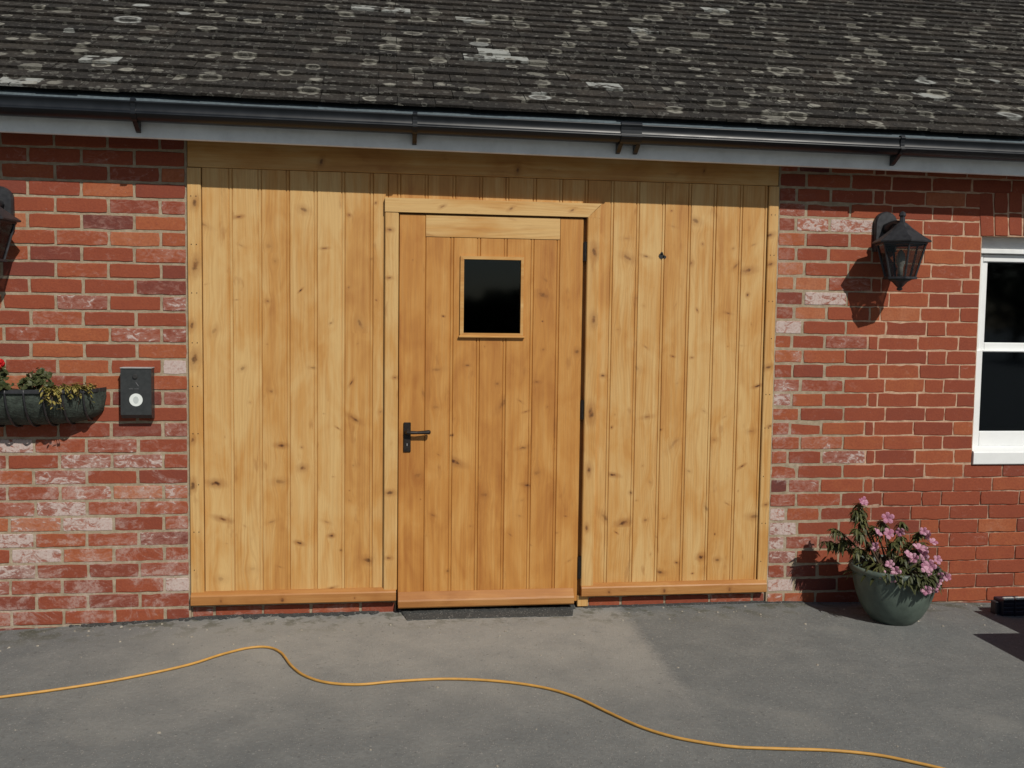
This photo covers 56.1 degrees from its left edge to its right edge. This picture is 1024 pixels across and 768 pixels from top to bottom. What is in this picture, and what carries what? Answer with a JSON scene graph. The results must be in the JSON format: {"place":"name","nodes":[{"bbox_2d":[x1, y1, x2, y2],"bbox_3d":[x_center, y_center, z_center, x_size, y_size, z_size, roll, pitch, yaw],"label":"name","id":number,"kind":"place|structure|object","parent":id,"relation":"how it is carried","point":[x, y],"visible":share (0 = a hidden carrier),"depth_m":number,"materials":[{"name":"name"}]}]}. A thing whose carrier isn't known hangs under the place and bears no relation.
{"place":"outdoors","nodes":[
{"label":"outdoors","id":0,"kind":"place"},
{"bbox_2d":[0,602,1023,767],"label":"tarmac yard","id":1,"kind":"structure","parent":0,"point":[927,688],"depth_m":3.62,"materials":[{"name":"grey asphalt"}]},
{"bbox_2d":[69,611,379,626],"bbox_3d":[-1.324,1.094,4.442,1.430,0.046,0.082,0,4,-7],"label":"tarmac edge","id":2,"kind":"object","parent":1,"relation":"on","point":[244,616],"visible":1,"depth_m":4.45,"materials":[{"name":"grey asphalt"}]},
{"bbox_2d":[0,646,943,767],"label":"extension cable","id":3,"kind":"object","parent":1,"relation":"on","point":[530,685],"visible":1,"depth_m":3.58,"materials":[{"name":"rubber"}]},
{"bbox_2d":[399,604,575,620],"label":"tarmac ramp","id":4,"kind":"structure","parent":1,"relation":"on","point":[410,614],"depth_m":4.54,"materials":[{"name":"grey asphalt"}]},
{"bbox_2d":[0,604,1013,766],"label":"loose chippings","id":5,"kind":"object","parent":1,"relation":"on","point":[159,732],"visible":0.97,"depth_m":4.28,"materials":[{"name":"grey gravel"}]},
{"bbox_2d":[0,0,1023,630],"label":"brick building","id":6,"kind":"structure","parent":1,"relation":"on","point":[394,304],"depth_m":4.54,"materials":[{"name":"red brick"}]},
{"bbox_2d":[0,186,20,261],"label":"wall lantern","id":7,"kind":"object","parent":6,"relation":"attached to","point":[9,220],"depth_m":4.17,"materials":[{"name":"black paint"}]},
{"bbox_2d":[0,387,106,426],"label":"wall trough","id":8,"kind":"object","parent":6,"relation":"attached to","point":[19,408],"depth_m":4.16,"materials":[{"name":"plastic"}]},
{"bbox_2d":[0,358,12,390],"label":"geranium","id":9,"kind":"object","parent":8,"relation":"in","point":[4,373],"visible":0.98,"depth_m":4.12,"materials":[{"name":"green plant"}]},
{"bbox_2d":[11,367,53,389],"bbox_3d":[-2.065,-0.003,4.140,0.197,0.136,0.104,0,4,-7],"label":"bedding plant","id":10,"kind":"object","parent":8,"relation":"in","point":[39,378],"visible":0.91,"depth_m":4.14,"materials":[{"name":"green plant"}]},
{"bbox_2d":[39,382,96,409],"bbox_3d":[-1.926,0.050,4.177,0.216,0.122,0.169,0,4,-7],"label":"trailing plant","id":11,"kind":"object","parent":8,"relation":"in","point":[72,386],"visible":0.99,"depth_m":4.13,"materials":[{"name":"yellow plant"}]},
{"bbox_2d":[120,367,154,417],"bbox_3d":[-1.678,0.040,4.303,0.136,0.232,0.064,0,4,-7],"label":"wall box","id":12,"kind":"object","parent":6,"relation":"attached to","point":[137,392],"visible":1,"depth_m":4.28,"materials":[{"name":"grey metal"}]},
{"bbox_2d":[397,214,586,607],"bbox_3d":[-0.094,0.138,4.537,0.880,1.839,0.079,0,4,-7],"label":"door","id":13,"kind":"structure","parent":6,"relation":"in","point":[489,423],"depth_m":4.54,"materials":[{"name":"brown wood"}]},
{"bbox_2d":[872,211,931,290],"bbox_3d":[1.853,-0.641,4.595,0.257,0.391,0.302,0,4,-7],"label":"wall lantern","id":14,"kind":"object","parent":6,"relation":"attached to","point":[891,233],"depth_m":4.56,"materials":[{"name":"black paint"}]},
{"bbox_2d":[972,237,1023,464],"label":"window","id":15,"kind":"structure","parent":6,"relation":"in","point":[988,446],"depth_m":4.92,"materials":[{"name":"white paint"}]},
{"bbox_2d":[578,600,803,608],"bbox_3d":[0.905,1.091,4.747,1.170,0.021,0.050,0,4,-7],"label":"tarmac edge","id":16,"kind":"object","parent":1,"relation":"on","point":[668,604],"visible":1,"depth_m":4.74,"materials":[{"name":"grey asphalt"}]},
{"bbox_2d":[849,555,941,625],"bbox_3d":[1.811,0.988,4.554,0.413,0.267,0.413,0,4,-7],"label":"flower pot","id":17,"kind":"object","parent":1,"relation":"on","point":[880,600],"visible":0.61,"depth_m":4.42,"materials":[{"name":"ceramic"}]},
{"bbox_2d":[819,496,950,595],"bbox_3d":[1.800,0.742,4.557,0.457,0.433,0.543,-2,5,-38],"label":"azalea","id":18,"kind":"object","parent":17,"relation":"in","point":[923,564],"visible":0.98,"depth_m":4.51,"materials":[{"name":"pink plant"}]},
{"bbox_2d":[990,596,1023,615],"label":"plastic crate","id":19,"kind":"object","parent":1,"relation":"on","point":[1007,605],"visible":1,"depth_m":4.71,"materials":[{"name":"black plastic"}]}
]}

